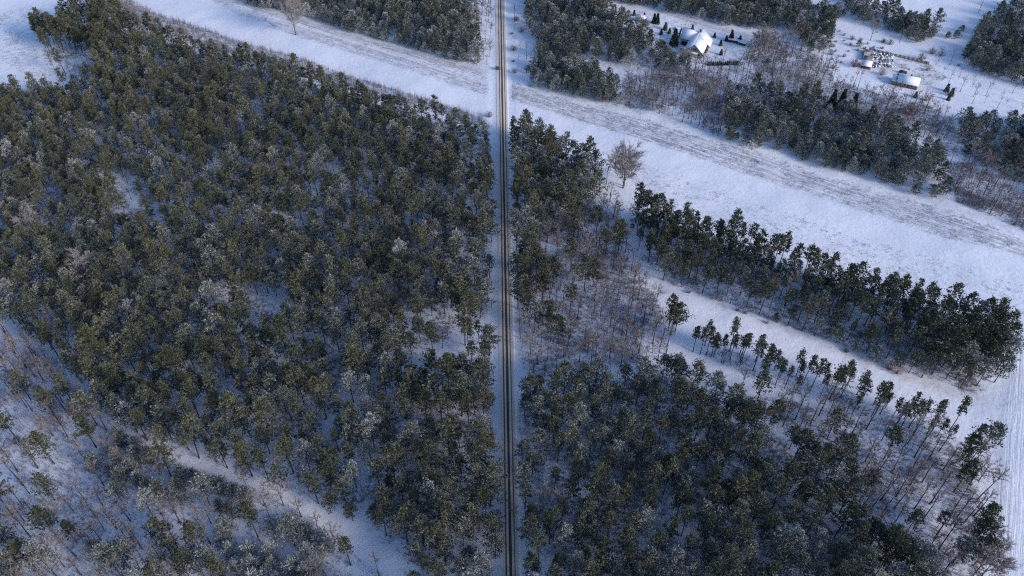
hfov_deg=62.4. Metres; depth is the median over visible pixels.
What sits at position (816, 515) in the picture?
pine tree
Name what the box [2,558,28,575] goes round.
bare tree
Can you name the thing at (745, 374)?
bare tree
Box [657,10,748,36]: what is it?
wire fence
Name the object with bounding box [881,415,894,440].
bare tree
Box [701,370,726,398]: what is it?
pine tree
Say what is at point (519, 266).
pine tree
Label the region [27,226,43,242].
bare tree
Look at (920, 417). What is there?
bare tree
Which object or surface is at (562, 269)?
bare tree
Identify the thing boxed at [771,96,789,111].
young pine
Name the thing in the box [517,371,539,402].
pine tree
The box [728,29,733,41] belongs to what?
spruce tree
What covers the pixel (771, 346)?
pine tree
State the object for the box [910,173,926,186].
young pine
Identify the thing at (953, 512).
bare tree
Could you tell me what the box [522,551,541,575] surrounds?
pine tree
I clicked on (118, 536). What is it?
bare tree
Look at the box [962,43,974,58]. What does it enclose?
young pine
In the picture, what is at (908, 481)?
bare tree
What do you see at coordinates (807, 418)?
bare tree
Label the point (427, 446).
pine tree
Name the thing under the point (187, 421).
pine tree
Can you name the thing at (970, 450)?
pine tree
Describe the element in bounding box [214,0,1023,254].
snow field
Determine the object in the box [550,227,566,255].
bare tree
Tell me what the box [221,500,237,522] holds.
young pine
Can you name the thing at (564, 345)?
bare tree
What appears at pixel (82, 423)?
pine tree
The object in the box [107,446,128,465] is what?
young pine
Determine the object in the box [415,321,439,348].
pine tree
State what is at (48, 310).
bare tree
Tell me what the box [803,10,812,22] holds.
young pine
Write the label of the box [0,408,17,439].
pine tree
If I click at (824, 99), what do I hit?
young pine
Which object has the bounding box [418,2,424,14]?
young pine
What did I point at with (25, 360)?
bare tree
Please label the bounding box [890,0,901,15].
young pine
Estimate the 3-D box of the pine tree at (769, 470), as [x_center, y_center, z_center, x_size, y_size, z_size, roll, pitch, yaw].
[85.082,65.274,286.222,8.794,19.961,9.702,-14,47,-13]
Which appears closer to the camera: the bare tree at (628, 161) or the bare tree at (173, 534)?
the bare tree at (173, 534)
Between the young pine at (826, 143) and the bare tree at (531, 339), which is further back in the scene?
the young pine at (826, 143)
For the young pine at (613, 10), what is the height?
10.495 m
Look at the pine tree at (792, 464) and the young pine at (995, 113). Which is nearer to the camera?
the pine tree at (792, 464)
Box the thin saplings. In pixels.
[0,39,1023,575]
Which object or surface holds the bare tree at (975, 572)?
on the snowy ground at (848, 24)
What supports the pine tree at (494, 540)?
on the snowy ground at (848, 24)
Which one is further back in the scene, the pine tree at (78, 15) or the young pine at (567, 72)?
the pine tree at (78, 15)
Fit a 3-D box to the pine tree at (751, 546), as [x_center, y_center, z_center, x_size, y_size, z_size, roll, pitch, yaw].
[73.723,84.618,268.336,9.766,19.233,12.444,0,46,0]
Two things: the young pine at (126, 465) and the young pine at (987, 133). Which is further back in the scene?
the young pine at (987, 133)
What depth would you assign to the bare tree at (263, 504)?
281.84 m
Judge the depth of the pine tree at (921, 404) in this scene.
304.96 m
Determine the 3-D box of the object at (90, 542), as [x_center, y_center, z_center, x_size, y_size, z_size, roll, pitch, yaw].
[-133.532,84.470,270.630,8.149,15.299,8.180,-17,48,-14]
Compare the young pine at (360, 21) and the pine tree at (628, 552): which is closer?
the pine tree at (628, 552)
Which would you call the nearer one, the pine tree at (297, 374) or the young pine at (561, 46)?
the pine tree at (297, 374)
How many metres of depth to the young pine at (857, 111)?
448.48 m
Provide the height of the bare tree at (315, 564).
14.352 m
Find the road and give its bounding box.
[495,0,520,575]
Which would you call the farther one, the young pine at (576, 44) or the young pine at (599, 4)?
the young pine at (599, 4)
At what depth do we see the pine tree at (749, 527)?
266.40 m
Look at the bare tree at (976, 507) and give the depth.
277.91 m
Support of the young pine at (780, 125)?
on the snowy ground at (848, 24)
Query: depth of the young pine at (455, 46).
491.40 m
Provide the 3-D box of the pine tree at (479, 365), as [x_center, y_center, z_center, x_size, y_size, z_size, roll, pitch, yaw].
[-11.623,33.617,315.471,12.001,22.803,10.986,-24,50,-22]
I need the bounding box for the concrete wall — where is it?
[869,47,929,64]
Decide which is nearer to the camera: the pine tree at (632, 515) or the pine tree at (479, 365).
the pine tree at (632, 515)
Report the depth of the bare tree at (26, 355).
327.34 m
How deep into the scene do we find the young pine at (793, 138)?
428.49 m
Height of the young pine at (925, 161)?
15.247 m
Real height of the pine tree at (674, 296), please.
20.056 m
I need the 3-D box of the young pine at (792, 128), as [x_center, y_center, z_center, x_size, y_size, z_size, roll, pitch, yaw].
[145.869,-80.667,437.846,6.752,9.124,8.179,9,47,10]
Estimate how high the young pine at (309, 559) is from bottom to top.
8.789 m
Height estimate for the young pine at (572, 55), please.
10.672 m
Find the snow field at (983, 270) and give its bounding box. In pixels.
[133,0,1023,575]
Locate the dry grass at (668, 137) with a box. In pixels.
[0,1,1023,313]
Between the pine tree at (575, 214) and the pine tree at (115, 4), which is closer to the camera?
the pine tree at (575, 214)
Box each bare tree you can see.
[0,331,15,353]
[0,334,18,359]
[0,352,23,385]
[0,353,15,365]
[0,373,14,396]
[0,445,18,471]
[0,453,22,485]
[0,483,22,506]
[0,495,28,520]
[1,384,27,406]
[2,502,31,536]
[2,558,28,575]
[4,334,27,367]
[7,434,26,455]
[9,207,37,233]
[14,438,38,468]
[14,472,29,493]
[16,388,32,411]
[16,553,39,574]
[17,350,35,376]
[17,434,35,458]
[18,331,32,354]
[20,497,38,518]
[21,334,37,357]
[22,349,34,366]
[26,355,43,380]
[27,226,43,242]
[27,407,53,435]
[32,355,54,381]
[34,532,56,558]
[35,396,61,424]
[35,563,52,575]
[37,535,66,568]
[38,493,60,522]
[40,305,55,319]
[47,386,65,409]
[49,413,67,437]
[49,526,76,556]
[59,495,73,510]
[62,554,81,575]
[63,247,98,276]
[64,394,85,419]
[66,404,78,415]
[66,477,84,498]
[67,525,84,542]
[71,381,86,391]
[73,442,85,460]
[81,495,94,515]
[81,520,103,543]
[85,398,106,430]
[85,460,104,485]
[85,509,103,528]
[89,485,103,505]
[92,430,115,454]
[95,503,117,529]
[104,557,120,574]
[106,515,126,538]
[109,445,125,469]
[110,530,130,551]
[112,498,131,521]
[116,516,133,541]
[123,539,143,560]
[124,521,142,548]
[129,553,144,573]
[140,523,156,542]
[141,7,155,22]
[141,533,159,558]
[143,544,163,571]
[151,484,184,514]
[152,502,170,529]
[157,515,177,544]
[160,555,184,575]
[167,503,181,523]
[167,531,180,547]
[177,515,188,532]
[179,537,201,564]
[188,495,215,523]
[188,556,203,575]
[189,512,204,526]
[197,522,210,543]
[224,559,247,575]
[233,495,255,511]
[237,471,247,487]
[247,480,271,504]
[261,501,269,516]
[265,475,291,505]
[274,0,309,34]
[288,496,303,517]
[301,552,328,575]
[309,510,319,526]
[322,520,342,542]
[367,546,379,575]
[487,293,496,307]
[508,503,517,516]
[515,314,526,338]
[520,323,539,353]
[531,344,542,364]
[531,477,557,512]
[538,282,546,302]
[538,293,545,322]
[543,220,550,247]
[543,338,551,358]
[548,485,574,511]
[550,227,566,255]
[553,280,560,310]
[554,301,563,309]
[555,268,566,288]
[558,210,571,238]
[558,339,570,357]
[561,244,574,266]
[561,300,568,326]
[564,312,577,338]
[573,288,585,318]
[573,338,586,362]
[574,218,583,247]
[577,231,597,252]
[577,236,585,258]
[581,327,597,352]
[582,322,590,346]
[588,310,594,333]
[589,287,616,315]
[589,332,597,362]
[591,285,600,310]
[593,328,603,353]
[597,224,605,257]
[599,276,617,301]
[599,334,622,357]
[599,346,607,368]
[602,181,619,201]
[605,139,646,187]
[605,298,620,326]
[611,336,637,364]
[612,199,624,218]
[612,311,619,334]
[614,152,638,179]
[615,158,638,185]
[617,253,625,282]
[622,225,633,252]
[624,286,636,316]
[624,317,633,340]
[629,264,642,290]
[632,258,641,282]
[633,274,648,300]
[633,301,643,321]
[638,327,645,352]
[643,291,653,323]
[652,315,662,343]
[655,333,666,358]
[656,438,671,452]
[666,326,674,351]
[702,82,718,106]
[740,366,751,385]
[752,26,770,47]
[761,28,781,49]
[769,272,779,295]
[777,388,788,399]
[782,383,795,412]
[782,395,800,426]
[784,24,794,45]
[784,269,801,305]
[787,382,802,405]
[787,494,811,518]
[795,389,810,419]
[800,410,817,435]
[801,378,815,403]
[801,403,814,424]
[810,392,828,423]
[812,420,831,439]
[818,379,839,415]
[827,401,850,424]
[829,389,840,411]
[833,429,847,449]
[836,447,851,467]
[840,372,854,397]
[841,413,854,431]
[843,393,858,419]
[852,403,869,431]
[855,420,868,445]
[855,458,880,494]
[860,483,882,509]
[862,319,876,345]
[863,444,884,471]
[864,437,881,461]
[866,397,887,429]
[867,16,881,40]
[871,456,886,483]
[871,483,888,508]
[876,310,899,344]
[876,504,893,520]
[879,445,896,470]
[879,470,905,500]
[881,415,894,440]
[881,479,906,515]
[887,463,902,488]
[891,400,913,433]
[891,446,910,471]
[891,496,909,526]
[893,479,916,509]
[895,464,919,496]
[902,426,916,448]
[905,522,923,537]
[907,415,926,444]
[910,456,931,485]
[912,438,931,467]
[913,419,936,457]
[913,475,939,509]
[915,410,930,431]
[919,411,949,447]
[921,459,938,482]
[923,491,944,518]
[928,434,946,459]
[929,466,959,504]
[930,529,944,545]
[934,500,963,537]
[934,541,956,560]
[938,513,962,549]
[939,425,956,451]
[940,453,960,480]
[942,444,961,470]
[945,544,971,568]
[945,551,959,569]
[949,513,963,534]
[950,491,981,525]
[951,478,973,513]
[960,518,989,539]
[963,494,986,522]
[967,142,978,163]
[967,436,996,471]
[968,554,990,575]
[969,454,994,484]
[973,541,1002,575]
[974,488,1000,515]
[974,531,1020,575]
[977,454,1003,480]
[979,466,1009,497]
[980,527,1005,563]
[981,149,1000,173]
[990,515,1011,535]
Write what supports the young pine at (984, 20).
on the snowy ground at (848, 24)
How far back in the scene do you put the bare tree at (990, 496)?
278.59 m
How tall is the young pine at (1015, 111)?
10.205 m
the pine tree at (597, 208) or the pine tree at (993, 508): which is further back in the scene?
the pine tree at (597, 208)
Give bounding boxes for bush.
[849,57,862,66]
[886,363,895,370]
[903,103,917,114]
[917,52,926,59]
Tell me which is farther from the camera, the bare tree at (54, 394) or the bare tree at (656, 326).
the bare tree at (656, 326)
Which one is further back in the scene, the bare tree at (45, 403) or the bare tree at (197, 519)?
the bare tree at (45, 403)
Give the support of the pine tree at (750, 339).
on the snowy ground at (848, 24)
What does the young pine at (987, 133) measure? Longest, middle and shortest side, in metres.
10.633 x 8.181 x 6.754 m
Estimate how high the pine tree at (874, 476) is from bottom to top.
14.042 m
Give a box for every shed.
[635,14,646,21]
[728,36,738,43]
[738,39,747,45]
[861,59,872,69]
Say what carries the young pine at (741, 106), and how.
on the snowy ground at (848, 24)
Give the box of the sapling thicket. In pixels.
[109,0,483,125]
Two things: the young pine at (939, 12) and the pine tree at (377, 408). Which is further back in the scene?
the young pine at (939, 12)
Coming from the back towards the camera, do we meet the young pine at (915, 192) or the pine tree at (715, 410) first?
the young pine at (915, 192)
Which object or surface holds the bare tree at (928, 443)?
on the snowy ground at (848, 24)
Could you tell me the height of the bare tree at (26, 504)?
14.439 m
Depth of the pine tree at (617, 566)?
262.25 m
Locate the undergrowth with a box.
[0,25,1023,575]
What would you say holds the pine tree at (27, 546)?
on the snowy ground at (848, 24)
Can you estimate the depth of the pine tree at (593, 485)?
276.99 m
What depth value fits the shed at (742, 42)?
507.04 m
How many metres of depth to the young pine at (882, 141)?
425.28 m
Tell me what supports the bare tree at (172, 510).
on the snowy ground at (848, 24)
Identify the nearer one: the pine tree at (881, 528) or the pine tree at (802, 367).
the pine tree at (881, 528)
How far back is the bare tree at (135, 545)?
268.08 m
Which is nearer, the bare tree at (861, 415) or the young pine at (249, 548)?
the young pine at (249, 548)
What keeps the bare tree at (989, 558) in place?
on the snowy ground at (848, 24)
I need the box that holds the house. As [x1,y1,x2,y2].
[679,28,712,58]
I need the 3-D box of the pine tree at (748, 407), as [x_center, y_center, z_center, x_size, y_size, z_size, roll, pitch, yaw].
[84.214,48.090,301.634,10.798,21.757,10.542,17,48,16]
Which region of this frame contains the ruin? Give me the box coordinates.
[863,48,873,60]
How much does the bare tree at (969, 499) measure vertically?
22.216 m
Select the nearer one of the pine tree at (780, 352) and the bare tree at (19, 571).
the bare tree at (19, 571)
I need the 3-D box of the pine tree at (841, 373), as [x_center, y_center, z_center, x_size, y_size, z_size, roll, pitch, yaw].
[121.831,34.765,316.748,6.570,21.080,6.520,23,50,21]
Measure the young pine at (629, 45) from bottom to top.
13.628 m
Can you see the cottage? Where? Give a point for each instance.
(911, 82)
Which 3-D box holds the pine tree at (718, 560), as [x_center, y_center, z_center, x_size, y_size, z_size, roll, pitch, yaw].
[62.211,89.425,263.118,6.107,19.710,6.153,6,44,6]
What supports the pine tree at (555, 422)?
on the snowy ground at (848, 24)
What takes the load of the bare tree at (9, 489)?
on the snowy ground at (848, 24)
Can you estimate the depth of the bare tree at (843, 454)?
294.28 m
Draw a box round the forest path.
[214,199,1014,575]
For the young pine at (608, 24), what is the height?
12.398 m
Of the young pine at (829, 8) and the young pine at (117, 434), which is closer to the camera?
the young pine at (117, 434)
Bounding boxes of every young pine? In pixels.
[81,451,106,473]
[103,461,119,477]
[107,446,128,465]
[109,465,130,485]
[110,425,129,449]
[121,458,141,479]
[124,443,144,461]
[126,468,147,488]
[127,435,148,453]
[138,445,158,466]
[138,477,154,497]
[148,477,168,502]
[167,476,187,494]
[171,488,190,504]
[172,462,189,484]
[185,467,200,485]
[193,470,210,491]
[208,474,227,492]
[211,497,225,514]
[213,481,227,497]
[213,514,236,539]
[213,526,234,547]
[218,540,240,560]
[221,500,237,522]
[223,555,245,575]
[224,480,240,501]
[232,484,253,504]
[233,539,258,558]
[239,553,265,575]
[254,540,281,561]
[258,515,282,542]
[260,553,280,571]
[277,553,304,575]
[286,516,307,539]
[292,559,313,575]
[295,520,315,545]
[296,540,318,561]
[304,554,328,572]
[310,524,335,550]
[318,536,336,560]
[351,16,365,32]
[364,0,374,13]
[373,2,383,20]
[381,4,393,20]
[389,11,397,28]
[394,19,402,32]
[395,23,405,37]
[398,21,410,38]
[404,16,413,34]
[411,13,423,28]
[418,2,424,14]
[420,6,431,24]
[420,32,433,48]
[424,6,434,17]
[429,29,441,51]
[433,2,443,20]
[436,14,451,36]
[436,18,445,34]
[438,36,449,50]
[446,11,455,27]
[448,31,456,50]
[449,4,460,16]
[449,33,462,53]
[450,43,462,59]
[454,12,465,28]
[454,19,468,36]
[460,28,469,46]
[470,33,483,51]
[521,1,534,22]
[529,66,538,81]
[531,39,545,58]
[535,52,543,69]
[536,0,546,16]
[538,23,550,44]
[541,68,553,86]
[544,22,555,40]
[544,51,557,67]
[549,10,559,27]
[549,35,561,51]
[550,75,564,91]
[554,43,566,57]
[556,21,570,38]
[557,28,567,39]
[561,69,573,85]
[562,58,574,77]
[563,52,578,65]
[564,44,576,60]
[565,4,574,21]
[567,16,575,32]
[571,26,582,41]
[571,67,584,85]
[573,0,585,15]
[573,42,581,58]
[573,69,587,89]
[576,24,588,41]
[576,77,588,97]
[577,40,587,53]
[578,30,592,52]
[580,61,589,78]
[582,0,596,16]
[585,65,595,82]
[590,36,601,58]
[591,61,599,78]
[592,68,603,87]
[593,0,602,16]
[595,77,607,94]
[596,85,608,102]
[598,0,608,12]
[601,28,612,44]
[602,21,612,38]
[603,82,616,101]
[607,8,618,20]
[610,38,624,61]
[613,32,624,50]
[615,7,631,29]
[619,39,632,59]
[622,23,635,43]
[633,24,644,46]
[639,19,650,37]
[645,28,654,45]
[657,40,670,59]
[701,119,707,127]
[706,0,719,17]
[720,260,732,275]
[721,80,734,95]
[721,87,738,107]
[721,105,732,123]
[722,100,735,116]
[723,112,739,133]
[725,126,735,140]
[733,3,747,25]
[734,105,745,116]
[735,109,744,127]
[736,91,748,108]
[741,108,755,127]
[749,1,759,13]
[749,72,765,95]
[749,88,760,103]
[750,6,763,19]
[752,104,760,120]
[752,118,768,141]
[753,131,764,147]
[756,105,769,121]
[756,110,772,128]
[765,80,775,98]
[766,113,776,128]
[767,121,777,136]
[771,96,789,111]
[772,121,789,139]
[773,13,782,27]
[773,79,784,95]
[773,85,785,102]
[775,111,790,126]
[776,99,788,117]
[782,8,791,25]
[784,12,796,28]
[787,97,802,118]
[787,123,798,137]
[787,128,800,150]
[791,97,804,113]
[792,86,806,104]
[792,139,804,155]
[797,139,814,156]
[798,24,809,41]
[799,108,814,126]
[800,83,809,101]
[800,151,810,160]
[801,132,814,150]
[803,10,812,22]
[805,104,817,117]
[806,80,822,102]
[806,88,822,108]
[811,118,824,133]
[812,114,827,129]
[813,125,824,142]
[815,136,830,152]
[816,110,830,123]
[818,5,826,18]
[818,95,827,111]
[820,153,830,167]
[821,4,833,22]
[823,21,835,38]
[824,40,832,48]
[824,142,838,163]
[826,118,840,140]
[827,4,836,20]
[830,131,843,147]
[830,159,838,166]
[832,138,841,151]
[835,115,850,131]
[836,138,854,158]
[838,135,857,155]
[838,149,851,169]
[840,8,847,15]
[841,104,856,119]
[844,98,856,112]
[845,119,856,134]
[845,156,860,171]
[847,138,860,154]
[851,108,861,120]
[851,142,867,158]
[852,121,865,136]
[852,126,866,140]
[853,132,863,148]
[854,112,870,126]
[855,40,863,46]
[856,153,870,167]
[858,133,874,156]
[860,159,871,169]
[862,105,878,124]
[863,321,877,336]
[864,119,879,136]
[867,344,885,362]
[870,150,884,166]
[870,158,885,178]
[872,139,888,155]
[875,157,891,172]
[877,110,896,137]
[877,144,889,159]
[879,170,890,182]
[881,122,900,149]
[887,114,901,128]
[888,149,902,165]
[888,350,907,367]
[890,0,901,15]
[893,136,909,153]
[895,174,905,185]
[896,156,913,171]
[897,125,907,137]
[897,157,913,179]
[904,146,918,157]
[905,11,918,32]
[905,119,922,142]
[907,142,920,156]
[909,19,922,34]
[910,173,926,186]
[911,182,923,194]
[913,154,934,179]
[915,146,933,156]
[919,17,931,35]
[921,302,932,312]
[923,8,931,22]
[927,137,942,158]
[929,142,945,166]
[929,183,941,197]
[930,150,947,172]
[931,8,946,27]
[936,146,951,158]
[936,160,950,174]
[939,175,955,193]
[952,30,961,38]
[955,106,973,124]
[955,123,968,137]
[959,112,976,132]
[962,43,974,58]
[967,31,981,45]
[967,37,980,50]
[968,47,984,63]
[968,115,984,132]
[972,14,991,36]
[973,140,993,160]
[978,11,991,24]
[979,130,991,146]
[981,109,998,130]
[983,44,995,62]
[984,20,996,34]
[986,14,999,30]
[993,25,1007,37]
[998,150,1013,164]
[999,128,1013,138]
[1001,26,1018,45]
[1001,48,1013,61]
[1001,164,1015,179]
[1002,7,1014,25]
[1002,36,1013,52]
[1002,137,1018,151]
[1003,109,1019,125]
[1005,11,1018,27]
[1005,60,1023,81]
[1006,145,1023,164]
[1009,138,1023,158]
[1011,33,1020,49]
[1011,52,1021,67]
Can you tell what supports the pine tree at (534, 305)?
on the snowy ground at (848, 24)
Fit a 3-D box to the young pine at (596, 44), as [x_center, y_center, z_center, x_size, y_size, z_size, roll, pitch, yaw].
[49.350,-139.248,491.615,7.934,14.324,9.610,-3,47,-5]
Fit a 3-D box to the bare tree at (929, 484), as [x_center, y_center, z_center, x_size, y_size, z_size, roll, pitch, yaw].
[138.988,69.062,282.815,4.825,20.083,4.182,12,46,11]
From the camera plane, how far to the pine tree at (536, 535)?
264.61 m
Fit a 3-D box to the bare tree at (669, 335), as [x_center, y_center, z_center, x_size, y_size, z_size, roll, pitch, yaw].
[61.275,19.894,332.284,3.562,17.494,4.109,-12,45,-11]
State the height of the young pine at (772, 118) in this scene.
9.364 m
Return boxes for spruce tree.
[651,13,655,24]
[654,13,659,24]
[669,28,679,47]
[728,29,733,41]
[825,89,837,110]
[836,88,847,104]
[849,92,858,113]
[943,83,949,92]
[947,88,954,96]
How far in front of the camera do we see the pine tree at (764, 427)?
294.21 m
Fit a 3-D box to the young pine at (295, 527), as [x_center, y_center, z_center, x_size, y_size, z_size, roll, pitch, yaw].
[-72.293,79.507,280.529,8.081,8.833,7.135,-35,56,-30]
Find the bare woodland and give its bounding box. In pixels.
[0,0,1023,575]
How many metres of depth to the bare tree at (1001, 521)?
267.93 m
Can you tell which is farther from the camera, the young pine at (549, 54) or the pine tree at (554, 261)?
the young pine at (549, 54)
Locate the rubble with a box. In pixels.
[872,53,895,67]
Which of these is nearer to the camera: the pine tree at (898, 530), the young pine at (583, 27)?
the pine tree at (898, 530)
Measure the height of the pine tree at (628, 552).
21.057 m
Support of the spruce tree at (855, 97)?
on the snowy ground at (848, 24)
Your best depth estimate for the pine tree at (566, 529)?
269.23 m
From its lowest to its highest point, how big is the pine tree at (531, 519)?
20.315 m
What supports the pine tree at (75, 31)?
on the snowy ground at (848, 24)
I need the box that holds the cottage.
[891,74,920,89]
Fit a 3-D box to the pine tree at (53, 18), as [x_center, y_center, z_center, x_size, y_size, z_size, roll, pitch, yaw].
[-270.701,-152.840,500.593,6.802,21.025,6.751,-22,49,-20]
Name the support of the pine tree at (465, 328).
on the snowy ground at (848, 24)
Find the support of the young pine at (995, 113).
on the snowy ground at (848, 24)
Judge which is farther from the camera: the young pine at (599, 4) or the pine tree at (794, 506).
the young pine at (599, 4)
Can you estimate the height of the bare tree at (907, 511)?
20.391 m
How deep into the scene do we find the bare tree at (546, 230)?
370.62 m
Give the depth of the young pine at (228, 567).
268.39 m
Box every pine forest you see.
[0,0,1023,575]
[244,0,1023,575]
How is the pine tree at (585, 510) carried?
on the snowy ground at (848, 24)
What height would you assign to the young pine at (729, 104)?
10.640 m
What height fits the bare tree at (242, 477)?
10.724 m
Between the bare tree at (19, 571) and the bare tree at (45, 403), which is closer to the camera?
the bare tree at (19, 571)
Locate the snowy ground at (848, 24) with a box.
[0,0,1023,575]
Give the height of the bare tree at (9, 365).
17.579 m
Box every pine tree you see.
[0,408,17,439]
[0,547,26,575]
[5,367,34,399]
[6,533,42,567]
[17,539,63,575]
[21,429,56,463]
[24,504,57,536]
[27,11,40,37]
[30,386,56,413]
[33,19,48,45]
[39,21,51,47]
[42,13,59,46]
[46,13,62,46]
[50,47,65,73]
[51,372,75,407]
[59,519,77,542]
[62,23,76,49]
[63,388,104,425]
[67,26,84,52]
[69,28,84,50]
[71,323,107,361]
[71,411,96,447]
[72,12,86,27]
[77,354,105,392]
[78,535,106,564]
[79,24,91,39]
[84,31,97,47]
[86,33,104,61]
[88,539,122,573]
[91,12,104,21]
[92,22,113,39]
[93,0,110,26]
[98,360,128,387]
[98,534,134,574]
[99,10,113,29]
[100,368,124,400]
[107,0,124,18]
[119,321,150,359]
[119,380,152,414]
[129,407,147,439]
[131,384,169,423]
[134,379,161,408]
[140,557,172,575]
[144,516,173,539]
[148,401,184,440]
[149,533,180,562]
[153,343,186,384]
[169,545,200,575]
[175,370,200,409]
[176,378,199,417]
[177,410,208,458]
[179,519,207,552]
[188,544,223,575]
[191,334,218,366]
[197,554,228,575]
[198,351,216,385]
[199,385,227,418]
[201,371,223,399]
[209,419,229,448]
[214,390,246,428]
[224,318,244,354]
[228,346,248,385]
[229,439,267,476]
[230,401,261,437]
[236,497,260,540]
[242,386,264,423]
[244,371,263,394]
[250,396,281,433]
[266,433,299,473]
[273,385,303,418]
[274,511,303,546]
[276,361,299,394]
[279,365,312,403]
[288,393,305,429]
[305,335,328,358]
[305,471,322,503]
[312,454,347,492]
[314,447,328,479]
[333,535,353,564]
[336,350,359,381]
[336,399,363,441]
[342,343,371,381]
[356,307,385,339]
[362,404,390,439]
[371,495,396,535]
[374,442,410,480]
[378,327,394,366]
[389,500,418,540]
[393,471,411,502]
[397,397,414,421]
[398,367,423,401]
[398,419,428,449]
[405,484,422,512]
[407,513,438,548]
[412,475,441,510]
[413,464,444,501]
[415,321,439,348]
[416,438,443,469]
[419,347,439,371]
[425,490,460,527]
[426,352,459,395]
[428,536,454,565]
[428,558,448,575]
[429,390,450,419]
[429,417,461,449]
[433,501,457,541]
[441,370,474,416]
[441,474,461,503]
[442,514,482,549]
[456,316,474,355]
[456,502,486,537]
[457,390,478,425]
[458,287,480,322]
[462,438,493,478]
[462,461,488,494]
[464,548,497,575]
[469,356,495,396]
[471,381,495,414]
[474,468,510,504]
[476,427,505,461]
[478,321,501,355]
[480,456,509,493]
[480,511,502,539]
[481,530,504,558]
[508,261,535,293]
[516,289,535,316]
[516,512,541,546]
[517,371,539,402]
[518,482,533,508]
[522,298,545,332]
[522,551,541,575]
[527,242,545,274]
[530,528,548,561]
[532,270,556,298]
[534,256,549,271]
[534,506,566,543]
[537,260,551,293]
[538,299,556,331]
[543,312,569,342]
[544,414,561,446]
[547,255,562,286]
[550,429,566,462]
[553,521,580,553]
[554,495,569,525]
[560,205,584,236]
[562,282,577,315]
[563,237,578,271]
[563,401,596,437]
[564,549,589,575]
[568,516,593,545]
[572,252,596,290]
[574,500,599,534]
[575,556,607,575]
[580,478,605,506]
[585,535,620,565]
[587,257,606,286]
[587,462,615,498]
[588,205,604,231]
[595,554,610,575]
[596,479,625,517]
[598,446,618,479]
[599,227,611,256]
[603,558,628,575]
[606,222,626,253]
[610,541,647,572]
[611,524,638,551]
[617,216,628,252]
[618,482,634,513]
[622,507,647,536]
[624,439,648,468]
[626,562,653,575]
[630,545,662,574]
[632,181,646,209]
[634,504,663,539]
[635,190,650,224]
[639,484,661,509]
[640,459,667,493]
[656,543,692,575]
[657,455,685,493]
[661,452,679,482]
[664,357,689,377]
[665,305,685,333]
[665,376,693,419]
[666,293,678,329]
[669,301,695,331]
[669,484,696,517]
[673,505,694,536]
[674,430,696,459]
[684,528,704,559]
[690,386,712,411]
[691,498,716,529]
[692,325,702,351]
[693,465,729,499]
[695,484,729,513]
[695,510,724,547]
[698,538,720,568]
[699,326,708,354]
[699,405,727,432]
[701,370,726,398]
[705,555,724,575]
[706,326,716,354]
[710,333,718,355]
[711,435,737,460]
[711,542,743,575]
[712,334,722,356]
[712,525,741,556]
[720,395,743,421]
[720,492,736,510]
[721,334,729,356]
[723,475,752,503]
[723,497,750,531]
[729,316,740,351]
[729,333,740,359]
[730,517,756,551]
[734,400,762,438]
[735,430,768,465]
[736,534,760,568]
[737,494,758,515]
[739,333,750,362]
[741,332,753,361]
[741,398,769,430]
[743,469,764,496]
[744,422,772,453]
[749,489,771,521]
[750,461,777,493]
[755,334,766,361]
[757,559,786,575]
[760,355,772,369]
[765,399,789,427]
[767,343,775,354]
[767,345,778,371]
[770,475,792,508]
[773,459,803,496]
[774,349,783,369]
[779,500,807,528]
[779,522,810,557]
[784,365,795,388]
[785,549,814,575]
[790,448,820,482]
[791,428,817,459]
[791,477,813,505]
[795,374,804,393]
[797,360,807,384]
[800,509,826,539]
[804,355,818,380]
[809,561,827,575]
[810,440,836,477]
[812,483,838,521]
[820,373,831,395]
[821,361,831,384]
[821,477,850,514]
[827,432,861,462]
[827,535,853,567]
[827,558,853,575]
[829,361,849,399]
[830,503,863,537]
[835,476,868,512]
[841,359,856,388]
[843,517,873,551]
[846,544,879,575]
[848,367,857,382]
[859,467,887,492]
[860,522,890,553]
[863,516,880,532]
[871,390,887,416]
[877,558,909,575]
[878,380,894,408]
[879,522,915,561]
[880,393,892,413]
[881,530,920,562]
[883,424,905,458]
[883,538,909,569]
[893,397,904,415]
[896,399,909,423]
[901,401,917,426]
[905,535,934,568]
[908,399,928,428]
[918,547,943,575]
[927,414,940,432]
[928,399,949,429]
[935,509,951,527]
[936,418,950,437]
[947,534,979,564]
[951,395,972,427]
[953,456,981,492]
[958,446,974,466]
[959,433,984,456]
[964,430,975,449]
[966,514,1000,550]
[972,418,1007,453]
[972,533,1003,568]
[973,501,1004,537]
[975,423,987,435]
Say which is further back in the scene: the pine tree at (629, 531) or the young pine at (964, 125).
the young pine at (964, 125)
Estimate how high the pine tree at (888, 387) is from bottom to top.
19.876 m
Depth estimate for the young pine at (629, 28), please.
499.78 m
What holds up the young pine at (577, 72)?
on the snowy ground at (848, 24)
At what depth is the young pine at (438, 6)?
520.66 m
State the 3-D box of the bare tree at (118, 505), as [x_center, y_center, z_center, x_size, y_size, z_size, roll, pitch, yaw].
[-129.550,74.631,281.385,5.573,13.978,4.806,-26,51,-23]
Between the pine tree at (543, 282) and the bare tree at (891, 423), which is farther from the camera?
the pine tree at (543, 282)
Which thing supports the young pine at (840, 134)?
on the snowy ground at (848, 24)
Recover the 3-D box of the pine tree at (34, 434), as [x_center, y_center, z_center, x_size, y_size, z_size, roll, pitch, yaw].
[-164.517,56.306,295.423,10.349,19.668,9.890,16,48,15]
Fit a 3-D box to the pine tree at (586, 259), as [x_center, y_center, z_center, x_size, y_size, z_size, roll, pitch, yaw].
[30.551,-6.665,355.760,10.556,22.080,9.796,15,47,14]
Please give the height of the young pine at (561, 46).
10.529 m

